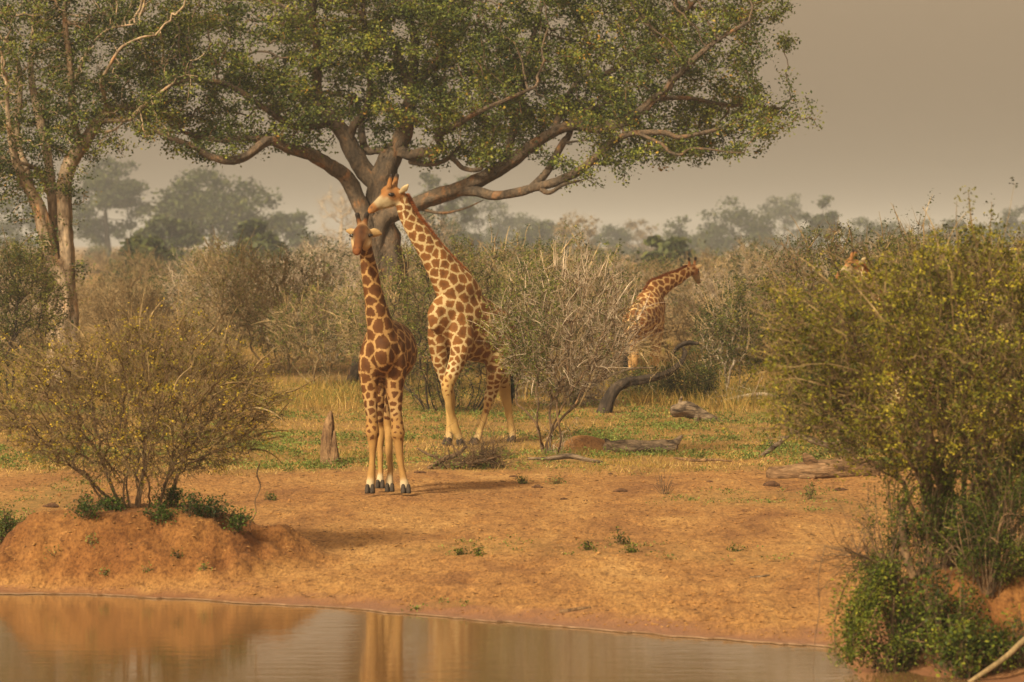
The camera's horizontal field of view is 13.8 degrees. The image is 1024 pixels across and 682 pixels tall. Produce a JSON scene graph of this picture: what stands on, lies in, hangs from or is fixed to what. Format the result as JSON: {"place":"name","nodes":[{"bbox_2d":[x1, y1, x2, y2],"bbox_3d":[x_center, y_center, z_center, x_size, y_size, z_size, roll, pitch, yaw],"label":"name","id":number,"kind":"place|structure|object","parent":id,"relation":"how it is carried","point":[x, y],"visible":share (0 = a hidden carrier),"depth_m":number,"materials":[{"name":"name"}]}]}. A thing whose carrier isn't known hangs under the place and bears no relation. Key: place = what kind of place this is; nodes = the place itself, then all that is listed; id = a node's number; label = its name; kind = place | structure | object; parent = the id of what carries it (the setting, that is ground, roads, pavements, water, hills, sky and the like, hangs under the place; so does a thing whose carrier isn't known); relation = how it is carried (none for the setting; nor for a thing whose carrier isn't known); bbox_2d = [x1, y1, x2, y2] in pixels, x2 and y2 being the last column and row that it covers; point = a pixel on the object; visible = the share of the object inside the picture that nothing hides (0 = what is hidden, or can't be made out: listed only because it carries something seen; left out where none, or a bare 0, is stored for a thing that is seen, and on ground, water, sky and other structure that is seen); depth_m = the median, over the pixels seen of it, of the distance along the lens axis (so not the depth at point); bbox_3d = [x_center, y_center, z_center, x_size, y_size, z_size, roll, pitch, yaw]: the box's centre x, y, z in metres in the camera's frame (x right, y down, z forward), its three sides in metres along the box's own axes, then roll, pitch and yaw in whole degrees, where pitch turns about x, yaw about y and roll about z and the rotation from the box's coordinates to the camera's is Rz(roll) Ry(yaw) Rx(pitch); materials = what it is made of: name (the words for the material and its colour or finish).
{"place":"outdoors","nodes":[
{"label":"outdoors","id":0,"kind":"place"},
{"bbox_2d":[0,594,979,681],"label":"water","id":1,"kind":"structure","parent":0,"point":[69,638],"depth_m":41.91,"materials":[{"name":"brown liquid"}]},
{"bbox_2d":[0,592,839,648],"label":"shoreline scum","id":2,"kind":"object","parent":1,"relation":"on","point":[433,615],"visible":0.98,"depth_m":45.66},
{"bbox_2d":[0,324,1022,607],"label":"grass","id":3,"kind":"structure","parent":0,"point":[726,398],"depth_m":85.81,"materials":[{"name":"plant"}]},
{"bbox_2d":[0,246,1023,681],"bbox_3d":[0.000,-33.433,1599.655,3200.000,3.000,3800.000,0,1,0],"label":"ground","id":4,"kind":"structure","parent":0,"point":[208,538],"depth_m":50.62,"materials":[{"name":"orange soil"}]},
{"bbox_2d":[0,499,25,542],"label":"grass tussock","id":5,"kind":"object","parent":4,"relation":"on","point":[7,523],"depth_m":52.93,"materials":[{"name":"green plant"}]},
{"bbox_2d":[0,192,39,250],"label":"hazy tree","id":6,"kind":"object","parent":4,"relation":"on","point":[10,231],"visible":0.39,"depth_m":860.52,"materials":[{"name":"green plant"}]},
{"bbox_2d":[0,220,90,395],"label":"thorn bush","id":7,"kind":"object","parent":4,"relation":"on","point":[16,291],"visible":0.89,"depth_m":92.72,"materials":[{"name":"green plant"}]},
{"bbox_2d":[29,275,114,332],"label":"scrub bush","id":8,"kind":"object","parent":4,"relation":"on","point":[79,296],"visible":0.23,"depth_m":134.45,"materials":[{"name":"brown plant"}]},
{"bbox_2d":[59,489,110,520],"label":"mound herb","id":9,"kind":"object","parent":4,"relation":"on","point":[88,509],"visible":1,"depth_m":49.70,"materials":[{"name":"green plant"}]},
{"bbox_2d":[92,488,129,511],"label":"mound herb","id":10,"kind":"object","parent":4,"relation":"on","point":[117,503],"visible":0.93,"depth_m":50.29,"materials":[{"name":"green plant"}]},
{"bbox_2d":[72,155,157,255],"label":"hazy tree","id":11,"kind":"object","parent":4,"relation":"on","point":[126,192],"visible":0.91,"depth_m":717.87,"materials":[{"name":"green plant"}]},
{"bbox_2d":[0,0,232,387],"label":"pale bark tree","id":12,"kind":"object","parent":4,"relation":"on","point":[57,236],"visible":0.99,"depth_m":97.56,"materials":[{"name":"green plant"}]},
{"bbox_2d":[98,250,165,306],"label":"scrub bush","id":13,"kind":"object","parent":4,"relation":"on","point":[135,270],"visible":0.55,"depth_m":166.41,"materials":[{"name":"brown plant"}]},
{"bbox_2d":[79,266,191,373],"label":"thorn bush","id":14,"kind":"object","parent":4,"relation":"on","point":[152,303],"visible":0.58,"depth_m":102.71,"materials":[{"name":"brown plant"}]},
{"bbox_2d":[109,234,176,276],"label":"hazy tree","id":15,"kind":"object","parent":4,"relation":"on","point":[135,242],"visible":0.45,"depth_m":287.15,"materials":[{"name":"green plant"}]},
{"bbox_2d":[116,269,187,330],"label":"scrub bush","id":16,"kind":"object","parent":4,"relation":"on","point":[154,286],"visible":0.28,"depth_m":130.62,"materials":[{"name":"brown plant"}]},
{"bbox_2d":[135,498,183,524],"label":"mound herb","id":17,"kind":"object","parent":4,"relation":"on","point":[162,515],"visible":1,"depth_m":49.86,"materials":[{"name":"green plant"}]},
{"bbox_2d":[0,279,329,508],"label":"thorn bush","id":18,"kind":"object","parent":4,"relation":"on","point":[124,368],"visible":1,"depth_m":50.33,"materials":[{"name":"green plant"}]},
{"bbox_2d":[147,478,183,506],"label":"mound herb","id":19,"kind":"object","parent":4,"relation":"on","point":[173,494],"visible":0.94,"depth_m":50.51,"materials":[{"name":"green plant"}]},
{"bbox_2d":[130,211,208,257],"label":"hazy tree","id":20,"kind":"object","parent":4,"relation":"on","point":[175,233],"visible":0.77,"depth_m":478.95,"materials":[{"name":"green plant"}]},
{"bbox_2d":[173,488,212,517],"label":"mound herb","id":21,"kind":"object","parent":4,"relation":"on","point":[191,504],"visible":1,"depth_m":50.00,"materials":[{"name":"green plant"}]},
{"bbox_2d":[148,243,249,337],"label":"scrub bush","id":22,"kind":"object","parent":4,"relation":"on","point":[181,274],"visible":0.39,"depth_m":128.78,"materials":[{"name":"brown plant"}]},
{"bbox_2d":[138,164,292,255],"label":"hazy tree","id":23,"kind":"object","parent":4,"relation":"on","point":[194,204],"visible":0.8,"depth_m":645.23,"materials":[{"name":"green plant"}]},
{"bbox_2d":[189,492,241,523],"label":"mound herb","id":24,"kind":"object","parent":4,"relation":"on","point":[214,510],"visible":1,"depth_m":50.00,"materials":[{"name":"green plant"}]},
{"bbox_2d":[166,224,274,365],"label":"thorn bush","id":25,"kind":"object","parent":4,"relation":"on","point":[205,268],"visible":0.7,"depth_m":108.75,"materials":[{"name":"brown plant"}]},
{"bbox_2d":[223,506,255,533],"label":"mound herb","id":26,"kind":"object","parent":4,"relation":"on","point":[238,521],"visible":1,"depth_m":49.89,"materials":[{"name":"green plant"}]},
{"bbox_2d":[222,218,288,264],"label":"hazy tree","id":27,"kind":"object","parent":4,"relation":"on","point":[249,227],"visible":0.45,"depth_m":359.13,"materials":[{"name":"green plant"}]},
{"bbox_2d":[213,238,341,372],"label":"thorn bush","id":28,"kind":"object","parent":4,"relation":"on","point":[246,320],"visible":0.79,"depth_m":104.79,"materials":[{"name":"brown plant"}]},
{"bbox_2d":[234,285,327,360],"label":"scrub bush","id":29,"kind":"object","parent":4,"relation":"on","point":[272,346],"visible":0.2,"depth_m":113.48,"materials":[{"name":"brown plant"}]},
{"bbox_2d":[253,208,326,256],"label":"hazy tree","id":30,"kind":"object","parent":4,"relation":"on","point":[291,235],"visible":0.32,"depth_m":718.12,"materials":[{"name":"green plant"}]},
{"bbox_2d":[251,262,366,385],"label":"thorn bush","id":31,"kind":"object","parent":4,"relation":"on","point":[309,316],"visible":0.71,"depth_m":97.78,"materials":[{"name":"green plant"}]},
{"bbox_2d":[258,227,361,323],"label":"scrub bush","id":32,"kind":"object","parent":4,"relation":"on","point":[324,241],"visible":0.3,"depth_m":132.14,"materials":[{"name":"brown plant"}]},
{"bbox_2d":[282,231,360,298],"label":"scrub bush","id":33,"kind":"object","parent":4,"relation":"on","point":[345,245],"visible":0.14,"depth_m":149.00,"materials":[{"name":"brown plant"}]},
{"bbox_2d":[285,278,359,361],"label":"scrub bush","id":34,"kind":"object","parent":4,"relation":"on","point":[324,325],"visible":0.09,"depth_m":111.73,"materials":[{"name":"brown plant"}]},
{"bbox_2d":[320,411,338,465],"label":"mound","id":35,"kind":"object","parent":4,"relation":"on","point":[328,448],"visible":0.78,"depth_m":68.57,"materials":[{"name":"brown soil"}]},
{"bbox_2d":[313,185,356,253],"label":"bare tree","id":36,"kind":"object","parent":4,"relation":"on","point":[344,215],"visible":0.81,"depth_m":599.65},
{"bbox_2d":[320,252,432,378],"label":"thorn bush","id":37,"kind":"object","parent":4,"relation":"on","point":[346,317],"visible":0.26,"depth_m":93.54,"materials":[{"name":"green plant"}]},
{"bbox_2d":[346,212,416,493],"bbox_3d":[-1.774,0.159,60.475,0.895,3.986,2.339,0,1,12],"label":"giraffe","id":38,"kind":"object","parent":4,"relation":"on","point":[388,355],"visible":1,"depth_m":59.99},
{"bbox_2d":[395,208,471,298],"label":"scrub bush","id":39,"kind":"object","parent":4,"relation":"on","point":[448,232],"visible":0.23,"depth_m":164.57,"materials":[{"name":"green plant"}]},
{"bbox_2d":[368,173,519,445],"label":"giraffe","id":40,"kind":"object","parent":4,"relation":"on","point":[455,341],"visible":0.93,"depth_m":74.53},
{"bbox_2d":[413,172,478,243],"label":"hazy tree","id":41,"kind":"object","parent":4,"relation":"on","point":[451,205],"visible":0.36,"depth_m":623.56,"materials":[{"name":"green plant"}]},
{"bbox_2d":[359,229,543,411],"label":"thorn bush","id":42,"kind":"object","parent":4,"relation":"on","point":[417,323],"visible":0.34,"depth_m":86.31,"materials":[{"name":"green plant"}]},
{"bbox_2d":[393,408,532,469],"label":"brushwood heap","id":43,"kind":"object","parent":4,"relation":"on","point":[485,455],"visible":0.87,"depth_m":67.46,"materials":[{"name":"brown plant"}]},
{"bbox_2d":[111,0,823,382],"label":"fig tree","id":44,"kind":"object","parent":4,"relation":"on","point":[613,114],"visible":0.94,"depth_m":99.08,"materials":[{"name":"green plant"}]},
{"bbox_2d":[445,196,520,253],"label":"hazy tree","id":45,"kind":"object","parent":4,"relation":"on","point":[494,221],"visible":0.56,"depth_m":910.48,"materials":[{"name":"green plant"}]},
{"bbox_2d":[424,213,591,397],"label":"thorn bush","id":46,"kind":"object","parent":4,"relation":"on","point":[504,261],"visible":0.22,"depth_m":91.86,"materials":[{"name":"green plant"}]},
{"bbox_2d":[1,461,1015,624],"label":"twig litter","id":47,"kind":"object","parent":4,"relation":"on","point":[514,524],"visible":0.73,"depth_m":56.36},
{"bbox_2d":[0,470,1020,641],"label":"soil crumbs","id":48,"kind":"object","parent":4,"relation":"on","point":[637,581],"visible":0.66,"depth_m":50.75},
{"bbox_2d":[0,231,1023,296],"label":"distant scrub","id":49,"kind":"object","parent":4,"relation":"on","point":[100,257],"visible":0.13,"depth_m":268.79,"materials":[{"name":"green plant"}]},
{"bbox_2d":[0,380,1023,610],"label":"ground herbs","id":50,"kind":"object","parent":4,"relation":"on","point":[610,435],"visible":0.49,"depth_m":75.36,"materials":[{"name":"green plant"}]},
{"bbox_2d":[485,212,558,251],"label":"hazy tree","id":51,"kind":"object","parent":4,"relation":"on","point":[530,221],"visible":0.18,"depth_m":1005.72,"materials":[{"name":"grey plant"}]},
{"bbox_2d":[507,219,576,254],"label":"hazy tree","id":52,"kind":"object","parent":4,"relation":"on","point":[545,228],"visible":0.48,"depth_m":790.23,"materials":[{"name":"grey plant"}]},
{"bbox_2d":[465,239,664,454],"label":"thorn bush","id":53,"kind":"object","parent":4,"relation":"on","point":[501,329],"visible":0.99,"depth_m":71.57,"materials":[{"name":"brown plant"}]},
{"bbox_2d":[528,453,602,462],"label":"dead branch","id":54,"kind":"object","parent":4,"relation":"on","point":[568,456],"visible":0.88,"depth_m":68.88,"materials":[{"name":"brown wood"}]},
{"bbox_2d":[488,220,645,408],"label":"thorn bush","id":55,"kind":"object","parent":4,"relation":"on","point":[593,293],"visible":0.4,"depth_m":87.85,"materials":[{"name":"brown plant"}]},
{"bbox_2d":[549,209,606,259],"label":"bare tree","id":56,"kind":"object","parent":4,"relation":"on","point":[590,233],"visible":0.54,"depth_m":623.07,"materials":[{"name":"beige plant"}]},
{"bbox_2d":[513,269,667,406],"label":"brush tangle","id":57,"kind":"object","parent":4,"relation":"on","point":[588,397],"visible":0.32,"depth_m":88.99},
{"bbox_2d":[587,223,636,253],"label":"hazy tree","id":58,"kind":"object","parent":4,"relation":"on","point":[609,230],"visible":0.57,"depth_m":910.10,"materials":[{"name":"grey plant"}]},
{"bbox_2d":[563,265,667,361],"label":"scrub bush","id":59,"kind":"object","parent":4,"relation":"on","point":[629,274],"visible":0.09,"depth_m":110.42,"materials":[{"name":"brown plant"}]},
{"bbox_2d":[610,218,657,252],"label":"hazy tree","id":60,"kind":"object","parent":4,"relation":"on","point":[633,224],"visible":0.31,"depth_m":958.76,"materials":[{"name":"grey plant"}]},
{"bbox_2d":[603,435,682,452],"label":"fallen log","id":61,"kind":"object","parent":4,"relation":"on","point":[635,445],"visible":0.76,"depth_m":72.66,"materials":[{"name":"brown wood"}]},
{"bbox_2d":[609,350,682,396],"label":"thorn bush","id":62,"kind":"object","parent":4,"relation":"on","point":[639,373],"visible":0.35,"depth_m":92.84,"materials":[{"name":"green plant"}]},
{"bbox_2d":[596,310,699,412],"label":"dead tree","id":63,"kind":"object","parent":4,"relation":"on","point":[609,397],"visible":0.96,"depth_m":85.89,"materials":[{"name":"wood"}]},
{"bbox_2d":[621,251,698,336],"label":"scrub bush","id":64,"kind":"object","parent":4,"relation":"on","point":[658,272],"visible":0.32,"depth_m":131.82,"materials":[{"name":"brown plant"}]},
{"bbox_2d":[622,257,701,374],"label":"giraffe","id":65,"kind":"object","parent":4,"relation":"on","point":[658,289],"visible":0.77,"depth_m":100.56},
{"bbox_2d":[637,234,699,272],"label":"hazy tree","id":66,"kind":"object","parent":4,"relation":"on","point":[679,244],"visible":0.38,"depth_m":298.98,"materials":[{"name":"green plant"}]},
{"bbox_2d":[649,215,705,255],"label":"hazy tree","id":67,"kind":"object","parent":4,"relation":"on","point":[680,233],"visible":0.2,"depth_m":814.96,"materials":[{"name":"grey plant"}]},
{"bbox_2d":[645,291,723,359],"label":"scrub bush","id":68,"kind":"object","parent":4,"relation":"on","point":[682,333],"visible":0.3,"depth_m":111.64,"materials":[{"name":"green plant"}]},
{"bbox_2d":[653,327,730,400],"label":"thorn bush","id":69,"kind":"object","parent":4,"relation":"on","point":[705,383],"visible":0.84,"depth_m":90.78,"materials":[{"name":"green plant"}]},
{"bbox_2d":[670,396,722,421],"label":"fallen log","id":70,"kind":"object","parent":4,"relation":"on","point":[686,409],"visible":0.84,"depth_m":82.86,"materials":[{"name":"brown wood"}]},
{"bbox_2d":[667,239,732,306],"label":"scrub bush","id":71,"kind":"object","parent":4,"relation":"on","point":[704,261],"visible":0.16,"depth_m":162.98,"materials":[{"name":"brown plant"}]},
{"bbox_2d":[664,265,743,335],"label":"scrub bush","id":72,"kind":"object","parent":4,"relation":"on","point":[711,283],"visible":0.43,"depth_m":132.86,"materials":[{"name":"brown plant"}]},
{"bbox_2d":[680,273,768,395],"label":"thorn bush","id":73,"kind":"object","parent":4,"relation":"on","point":[720,316],"visible":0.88,"depth_m":92.75,"materials":[{"name":"green plant"}]},
{"bbox_2d":[685,196,788,255],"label":"hazy tree","id":74,"kind":"object","parent":4,"relation":"on","point":[713,237],"visible":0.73,"depth_m":790.41,"materials":[{"name":"green plant"}]},
{"bbox_2d":[686,244,792,329],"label":"scrub bush","id":75,"kind":"object","parent":4,"relation":"on","point":[751,263],"visible":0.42,"depth_m":134.99,"materials":[{"name":"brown plant"}]},
{"bbox_2d":[712,234,783,307],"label":"scrub bush","id":76,"kind":"object","parent":4,"relation":"on","point":[752,244],"visible":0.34,"depth_m":161.50,"materials":[{"name":"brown plant"}]},
{"bbox_2d":[708,239,801,319],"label":"scrub bush","id":77,"kind":"object","parent":4,"relation":"on","point":[772,262],"visible":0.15,"depth_m":149.47,"materials":[{"name":"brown plant"}]},
{"bbox_2d":[749,193,807,252],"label":"hazy tree","id":78,"kind":"object","parent":4,"relation":"on","point":[782,211],"visible":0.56,"depth_m":1006.09,"materials":[{"name":"grey plant"}]},
{"bbox_2d":[788,194,842,257],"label":"hazy tree","id":79,"kind":"object","parent":4,"relation":"on","point":[817,219],"visible":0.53,"depth_m":718.79,"materials":[{"name":"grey plant"}]},
{"bbox_2d":[766,453,880,478],"bbox_3d":[4.785,1.936,64.862,1.808,0.470,0.464,0,1,-14],"label":"fallen log","id":80,"kind":"object","parent":4,"relation":"on","point":[810,466],"visible":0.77,"depth_m":64.71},
{"bbox_2d":[739,213,941,419],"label":"thorn bush","id":81,"kind":"object","parent":4,"relation":"on","point":[807,251],"visible":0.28,"depth_m":81.83,"materials":[{"name":"green plant"}]},
{"bbox_2d":[775,473,935,621],"bbox_3d":[3.235,2.051,40.563,1.664,1.590,1.314,-1,2,-40],"label":"twig spray","id":82,"kind":"object","parent":4,"relation":"on","point":[866,549],"visible":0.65,"depth_m":40.49,"materials":[{"name":"brown plant"}]},
{"bbox_2d":[818,552,904,672],"bbox_3d":[3.361,2.567,39.895,0.634,1.134,1.184,1,1,25],"label":"leafy shrub","id":83,"kind":"object","parent":4,"relation":"on","point":[859,610],"visible":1,"depth_m":39.74,"materials":[{"name":"green plant"}]},
{"bbox_2d":[709,177,1023,565],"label":"thorn bush","id":84,"kind":"object","parent":4,"relation":"on","point":[906,352],"visible":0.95,"depth_m":41.03,"materials":[{"name":"green plant"}]},
{"bbox_2d":[839,216,910,253],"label":"hazy tree","id":85,"kind":"object","parent":4,"relation":"on","point":[864,221],"visible":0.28,"depth_m":839.21,"materials":[{"name":"grey plant"}]},
{"bbox_2d":[836,249,940,440],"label":"giraffe","id":86,"kind":"object","parent":4,"relation":"on","point":[853,251],"visible":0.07,"depth_m":74.00},
{"bbox_2d":[850,444,929,593],"bbox_3d":[3.711,1.746,41.255,0.833,1.499,0.685,0,1,0],"label":"feathery shrub","id":87,"kind":"object","parent":4,"relation":"on","point":[892,541],"visible":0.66,"depth_m":41.22,"materials":[{"name":"green plant"}]},
{"bbox_2d":[861,592,927,672],"bbox_3d":[3.595,2.803,39.847,0.683,0.875,0.607,0,1,-15],"label":"leafy shrub","id":88,"kind":"object","parent":4,"relation":"on","point":[897,658],"visible":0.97,"depth_m":39.83,"materials":[{"name":"green plant"}]},
{"bbox_2d":[888,486,916,579],"bbox_3d":[3.794,1.866,41.190,0.313,0.900,0.368,0,1,0],"label":"thin stem","id":89,"kind":"object","parent":4,"relation":"on","point":[907,556],"visible":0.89,"depth_m":41.06,"materials":[{"name":"brown plant"}]},
{"bbox_2d":[856,543,962,666],"bbox_3d":[3.796,2.502,40.162,1.091,1.182,0.871,0,1,0],"label":"leafy shrub","id":90,"kind":"object","parent":4,"relation":"on","point":[905,604],"visible":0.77,"depth_m":40.11,"materials":[{"name":"green plant"}]},
{"bbox_2d":[829,188,1010,422],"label":"thorn bush","id":91,"kind":"object","parent":4,"relation":"on","point":[894,244],"visible":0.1,"depth_m":79.98,"materials":[{"name":"green plant"}]},
{"bbox_2d":[879,440,987,575],"bbox_3d":[4.111,1.596,41.109,1.117,1.348,0.845,0,1,0],"label":"feathery shrub","id":92,"kind":"object","parent":4,"relation":"on","point":[935,508],"visible":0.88,"depth_m":41.01,"materials":[{"name":"green plant"}]},
{"bbox_2d":[911,216,966,246],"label":"hazy tree","id":93,"kind":"object","parent":4,"relation":"on","point":[950,223],"visible":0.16,"depth_m":910.00,"materials":[{"name":"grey plant"}]},
{"bbox_2d":[896,553,996,669],"bbox_3d":[4.119,2.558,39.754,1.032,1.132,0.815,0,1,0],"label":"leafy shrub","id":94,"kind":"object","parent":4,"relation":"on","point":[941,618],"visible":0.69,"depth_m":39.74,"materials":[{"name":"green plant"}]},
{"bbox_2d":[924,614,994,680],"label":"leafy shrub","id":95,"kind":"object","parent":4,"relation":"on","point":[970,655],"visible":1,"depth_m":39.10,"materials":[{"name":"green plant"}]},
{"bbox_2d":[923,479,1023,596],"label":"feathery shrub","id":96,"kind":"object","parent":4,"relation":"on","point":[995,563],"visible":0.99,"depth_m":40.39,"materials":[{"name":"green plant"}]},
{"bbox_2d":[938,422,1023,577],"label":"feathery shrub","id":97,"kind":"object","parent":4,"relation":"on","point":[1020,492],"visible":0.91,"depth_m":40.61,"materials":[{"name":"green plant"}]},
{"bbox_2d":[952,224,1023,472],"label":"thorn bush","id":98,"kind":"object","parent":4,"relation":"on","point":[996,320],"visible":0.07,"depth_m":65.92,"materials":[{"name":"green plant"}]},
{"bbox_2d":[967,609,1021,673],"bbox_3d":[4.506,2.814,39.355,0.621,0.635,0.606,0,1,0],"label":"leafy shrub","id":99,"kind":"object","parent":4,"relation":"on","point":[997,651],"visible":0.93,"depth_m":39.33,"materials":[{"name":"green plant"}]},
{"bbox_2d":[968,637,1023,680],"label":"exposed root","id":100,"kind":"object","parent":4,"relation":"on","point":[1008,654],"visible":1,"depth_m":38.96,"materials":[{"name":"wood"}]},
{"bbox_2d":[976,205,1023,253],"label":"hazy tree","id":101,"kind":"object","parent":4,"relation":"on","point":[1013,220],"visible":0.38,"depth_m":862.08,"materials":[{"name":"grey plant"}]},
{"bbox_2d":[983,599,1023,668],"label":"grass tussock","id":102,"kind":"object","parent":4,"relation":"on","point":[1018,663],"depth_m":39.44,"materials":[{"name":"green plant"}]},
{"bbox_2d":[0,0,1023,245],"label":"sky","id":103,"kind":"structure","parent":0,"point":[915,97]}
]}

